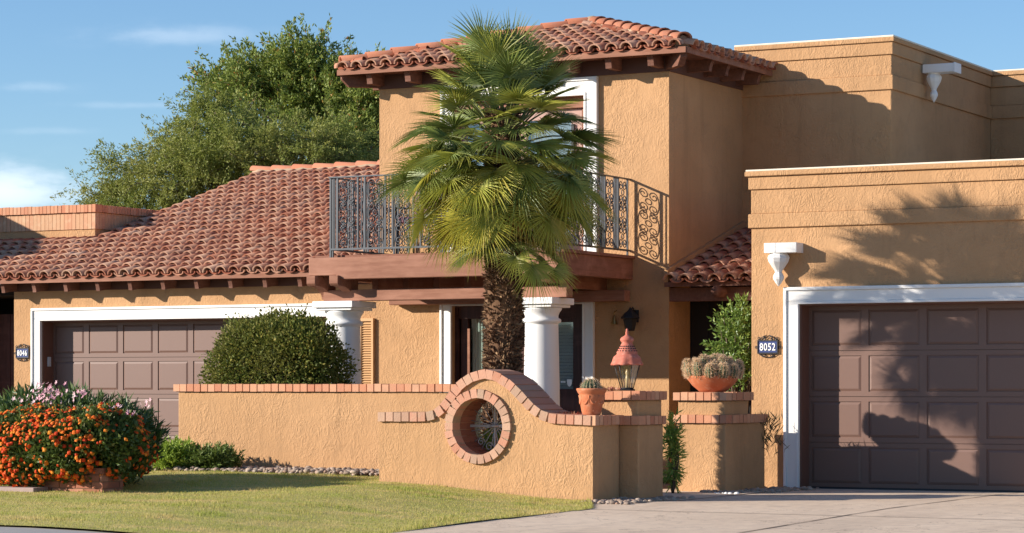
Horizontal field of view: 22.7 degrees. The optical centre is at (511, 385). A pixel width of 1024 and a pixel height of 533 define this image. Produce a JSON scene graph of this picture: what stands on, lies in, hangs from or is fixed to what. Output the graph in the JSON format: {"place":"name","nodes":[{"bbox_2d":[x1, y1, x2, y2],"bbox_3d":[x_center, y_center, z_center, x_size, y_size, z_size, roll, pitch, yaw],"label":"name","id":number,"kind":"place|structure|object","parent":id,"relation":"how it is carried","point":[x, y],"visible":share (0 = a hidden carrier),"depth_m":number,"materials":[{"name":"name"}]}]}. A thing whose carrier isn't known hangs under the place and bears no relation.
{"place":"outdoors","nodes":[
{"label":"outdoors","id":0,"kind":"place"},
{"bbox_2d":[0,526,112,532],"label":"sidewalk","id":1,"kind":"structure","parent":0,"point":[3,529],"depth_m":21.60,"materials":[{"name":"grey concrete"}]},
{"bbox_2d":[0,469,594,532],"bbox_3d":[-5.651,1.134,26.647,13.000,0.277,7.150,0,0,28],"label":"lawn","id":2,"kind":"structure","parent":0,"point":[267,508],"depth_m":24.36,"materials":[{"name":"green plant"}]},
{"bbox_2d":[0,465,870,532],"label":"house lot","id":3,"kind":"structure","parent":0,"point":[665,485],"depth_m":22.24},
{"bbox_2d":[0,486,48,491],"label":"paving slab","id":4,"kind":"structure","parent":3,"relation":"on","point":[19,488],"depth_m":26.30,"materials":[{"name":"concrete"}]},
{"bbox_2d":[21,467,123,492],"bbox_3d":[-4.573,1.027,26.508,1.058,0.362,0.364,0,0,28],"label":"brick planter","id":5,"kind":"object","parent":3,"relation":"on","point":[102,483],"visible":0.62,"depth_m":26.23,"materials":[{"name":"red brick"}]},
{"bbox_2d":[0,401,158,487],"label":"lantana bush","id":6,"kind":"object","parent":5,"relation":"in","point":[58,441],"visible":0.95,"depth_m":26.23,"materials":[{"name":"orange plant"}]},
{"bbox_2d":[0,379,169,484],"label":"oleander bush","id":7,"kind":"object","parent":3,"relation":"on","point":[77,397],"visible":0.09,"depth_m":27.32,"materials":[{"name":"green plant"}]},
{"bbox_2d":[151,435,201,470],"bbox_3d":[-3.991,0.822,30.009,0.842,0.515,0.818,0,0,28],"label":"bush","id":8,"kind":"object","parent":3,"relation":"on","point":[175,452],"visible":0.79,"depth_m":29.82,"materials":[{"name":"green plant"}]},
{"bbox_2d":[0,160,378,393],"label":"garage wing house","id":9,"kind":"structure","parent":3,"relation":"on","point":[264,226],"depth_m":37.87,"materials":[{"name":"tile"}]},
{"bbox_2d":[14,344,30,360],"bbox_3d":[-7.179,-0.483,37.437,0.311,0.259,0.029,0,0,28],"label":"house number plaque","id":10,"kind":"object","parent":9,"relation":"attached to","point":[20,353],"visible":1,"depth_m":37.43,"materials":[{"name":"blue ceramic"}]},
{"bbox_2d":[181,440,245,470],"bbox_3d":[-3.514,0.860,29.934,0.811,0.454,0.771,0,0,28],"label":"bush","id":11,"kind":"object","parent":3,"relation":"on","point":[220,455],"visible":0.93,"depth_m":29.75,"materials":[{"name":"green plant"}]},
{"bbox_2d":[151,465,378,475],"bbox_3d":[-2.444,0.981,29.442,3.937,0.099,0.935,0,0,28],"label":"pebble bed","id":12,"kind":"object","parent":3,"relation":"on","point":[349,471],"visible":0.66,"depth_m":29.22,"materials":[{"name":"white gravel"}]},
{"bbox_2d":[197,303,360,383],"bbox_3d":[-2.849,0.120,31.311,2.131,2.324,1.268,0,0,28],"label":"clipped shrub","id":13,"kind":"object","parent":3,"relation":"on","point":[269,348],"visible":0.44,"depth_m":30.97,"materials":[{"name":"green plant"}]},
{"bbox_2d":[173,384,454,475],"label":"long garden wall","id":14,"kind":"structure","parent":3,"relation":"on","point":[305,425],"depth_m":29.98,"materials":[{"name":"paint"}]},
{"bbox_2d":[369,6,627,447],"bbox_3d":[-0.148,-1.310,27.948,2.736,5.610,2.786,0,0,28],"label":"fan palm","id":15,"kind":"object","parent":3,"relation":"on","point":[506,202],"visible":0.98,"depth_m":27.50,"materials":[{"name":"green plant"}]},
{"bbox_2d":[378,369,623,499],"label":"arched garden wall","id":16,"kind":"structure","parent":3,"relation":"on","point":[545,447],"depth_m":26.67,"materials":[{"name":"paint"}]},
{"bbox_2d":[558,410,581,413],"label":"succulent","id":17,"kind":"object","parent":16,"relation":"on","point":[570,412],"visible":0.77,"depth_m":26.63,"materials":[{"name":"plant"}]},
{"bbox_2d":[576,377,606,414],"bbox_3d":[0.827,0.108,26.515,0.320,0.402,0.320,0,0,28],"label":"potted cactus","id":18,"kind":"object","parent":16,"relation":"on","point":[591,393],"visible":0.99,"depth_m":26.42,"materials":[{"name":"ceramic"}]},
{"bbox_2d":[0,16,1023,492],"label":"two storey house","id":19,"kind":"structure","parent":3,"relation":"on","point":[886,192],"depth_m":32.70,"materials":[{"name":"paint"}]},
{"bbox_2d":[53,319,325,441],"bbox_3d":[-4.566,0.124,36.362,4.918,2.127,0.045,0,0,28],"label":"garage door","id":20,"kind":"structure","parent":19,"relation":"in","point":[144,360],"depth_m":36.77,"materials":[{"name":"paint"}]},
{"bbox_2d":[395,193,446,253],"bbox_3d":[-1.150,-2.102,32.935,0.541,0.879,0.546,0,0,28],"label":"balcony chair","id":21,"kind":"object","parent":19,"relation":"on","point":[396,208],"visible":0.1,"depth_m":32.82,"materials":[{"name":"black metal"}]},
{"bbox_2d":[455,304,581,439],"bbox_3d":[0.135,0.027,33.733,1.957,2.167,0.155,0,0,28],"label":"patio door","id":22,"kind":"structure","parent":19,"relation":"in","point":[571,355],"depth_m":33.47,"materials":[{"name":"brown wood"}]},
{"bbox_2d":[457,96,583,250],"bbox_3d":[0.155,-2.701,33.704,1.937,2.122,0.143,0,0,28],"label":"balcony door","id":23,"kind":"structure","parent":19,"relation":"in","point":[578,108],"depth_m":33.46,"materials":[{"name":"paint"}]},
{"bbox_2d":[610,310,617,324],"bbox_3d":[1.315,-0.877,32.863,0.098,0.188,0.108,0,0,-11],"label":"wall bell","id":24,"kind":"object","parent":19,"relation":"attached to","point":[614,321],"depth_m":32.84,"materials":[{"name":"gold metal"}]},
{"bbox_2d":[621,307,638,330],"bbox_3d":[1.520,-0.854,32.671,0.245,0.310,0.278,0,0,28],"label":"wall lantern","id":25,"kind":"object","parent":19,"relation":"attached to","point":[630,317],"depth_m":32.60,"materials":[{"name":"black metal"}]},
{"bbox_2d":[755,335,780,357],"bbox_3d":[3.006,-0.460,29.983,0.331,0.269,0.029,0,0,28],"label":"house number plaque","id":26,"kind":"object","parent":19,"relation":"attached to","point":[764,347],"visible":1,"depth_m":29.97,"materials":[{"name":"blue ceramic"}]},
{"bbox_2d":[764,242,802,285],"bbox_3d":[3.170,-1.408,29.789,0.404,0.505,0.258,0,0,28],"label":"rain scupper","id":27,"kind":"object","parent":19,"relation":"attached to","point":[778,258],"visible":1,"depth_m":29.73,"materials":[{"name":"white paint"}]},
{"bbox_2d":[809,303,1023,492],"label":"garage door","id":28,"kind":"structure","parent":19,"relation":"in","point":[923,397],"depth_m":29.40,"materials":[{"name":"paint"}]},
{"bbox_2d":[923,62,960,101],"bbox_3d":[5.845,-4.111,34.710,0.458,0.518,0.280,0,0,28],"label":"rain scupper","id":29,"kind":"object","parent":19,"relation":"attached to","point":[933,72],"visible":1,"depth_m":34.66,"materials":[{"name":"white paint"}]},
{"bbox_2d":[602,391,666,497],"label":"gate pier","id":30,"kind":"structure","parent":3,"relation":"on","point":[641,451],"depth_m":26.77,"materials":[{"name":"paint"}]},
{"bbox_2d":[604,386,619,390],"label":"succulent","id":31,"kind":"object","parent":30,"relation":"on","point":[612,389],"visible":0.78,"depth_m":27.04,"materials":[{"name":"beige plant"}]},
{"bbox_2d":[611,329,642,390],"bbox_3d":[1.223,-0.273,27.041,0.344,0.660,0.349,0,0,28],"label":"lantern","id":32,"kind":"object","parent":30,"relation":"on","point":[626,354],"visible":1,"depth_m":26.97,"materials":[{"name":"pink metal"}]},
{"bbox_2d":[673,392,767,490],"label":"gate pier","id":33,"kind":"structure","parent":3,"relation":"on","point":[724,444],"depth_m":28.70,"materials":[{"name":"paint"}]},
{"bbox_2d":[680,352,744,391],"bbox_3d":[2.285,-0.154,29.047,0.741,0.458,0.733,0,0,28],"label":"potted cactus","id":34,"kind":"object","parent":33,"relation":"on","point":[717,372],"visible":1,"depth_m":28.83,"materials":[{"name":"plant"}]},
{"bbox_2d":[755,411,789,454],"bbox_3d":[2.908,0.555,29.561,0.643,0.628,0.468,0,0,28],"label":"spiky plant","id":35,"kind":"object","parent":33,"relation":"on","point":[770,430],"visible":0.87,"depth_m":29.48,"materials":[{"name":"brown plant"}]},
{"bbox_2d":[479,423,500,450],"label":"leafy plant","id":36,"kind":"object","parent":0,"point":[487,434],"visible":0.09,"depth_m":27.48,"materials":[{"name":"green plant"}]},
{"bbox_2d":[0,0,1023,208],"label":"sky","id":37,"kind":"structure","parent":0,"point":[74,74],"materials":[{"name":"blue"}]},
{"bbox_2d":[395,488,1023,532],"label":"driveway","id":38,"kind":"structure","parent":0,"point":[977,513],"depth_m":23.78,"materials":[{"name":"concrete"}]},
{"bbox_2d":[581,486,819,504],"bbox_3d":[2.103,1.188,27.823,0.802,0.068,4.676,0,0,33],"label":"pebble edging","id":39,"kind":"object","parent":38,"relation":"on","point":[631,500],"visible":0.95,"depth_m":26.89,"materials":[{"name":"grey gravel"}]},
{"bbox_2d":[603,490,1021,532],"bbox_3d":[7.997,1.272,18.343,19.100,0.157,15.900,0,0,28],"label":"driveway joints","id":40,"kind":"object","parent":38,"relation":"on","point":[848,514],"visible":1,"depth_m":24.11,"materials":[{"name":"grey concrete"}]},
{"bbox_2d":[663,489,768,499],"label":"entry path","id":41,"kind":"structure","parent":0,"point":[695,494],"depth_m":27.88,"materials":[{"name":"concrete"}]},
{"bbox_2d":[663,407,688,492],"bbox_3d":[1.782,0.735,28.215,0.402,1.012,0.468,0,0,28],"label":"leafy plant","id":42,"kind":"object","parent":41,"relation":"on","point":[675,451],"visible":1,"depth_m":28.19,"materials":[{"name":"green plant"}]},
{"bbox_2d":[714,492,738,493],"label":"white pebbles","id":43,"kind":"object","parent":41,"relation":"on","point":[727,493],"visible":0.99,"depth_m":28.06,"materials":[{"name":"stone"}]},
{"bbox_2d":[699,292,751,413],"bbox_3d":[2.738,-0.010,30.651,1.068,2.244,0.923,0,0,-38],"label":"entry shrub","id":44,"kind":"object","parent":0,"point":[733,332],"visible":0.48,"depth_m":30.50,"materials":[{"name":"green plant"}]},
{"label":"ground","id":45,"kind":"structure","parent":0,"visible":0},
{"bbox_2d":[50,78,378,209],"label":"olive tree","id":46,"kind":"object","parent":45,"relation":"on","point":[199,163],"visible":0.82,"depth_m":50.40,"materials":[{"name":"green plant"}]},
{"bbox_2d":[180,13,384,162],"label":"tall tree","id":47,"kind":"object","parent":45,"relation":"on","point":[302,74],"visible":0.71,"depth_m":54.39,"materials":[{"name":"green plant"}]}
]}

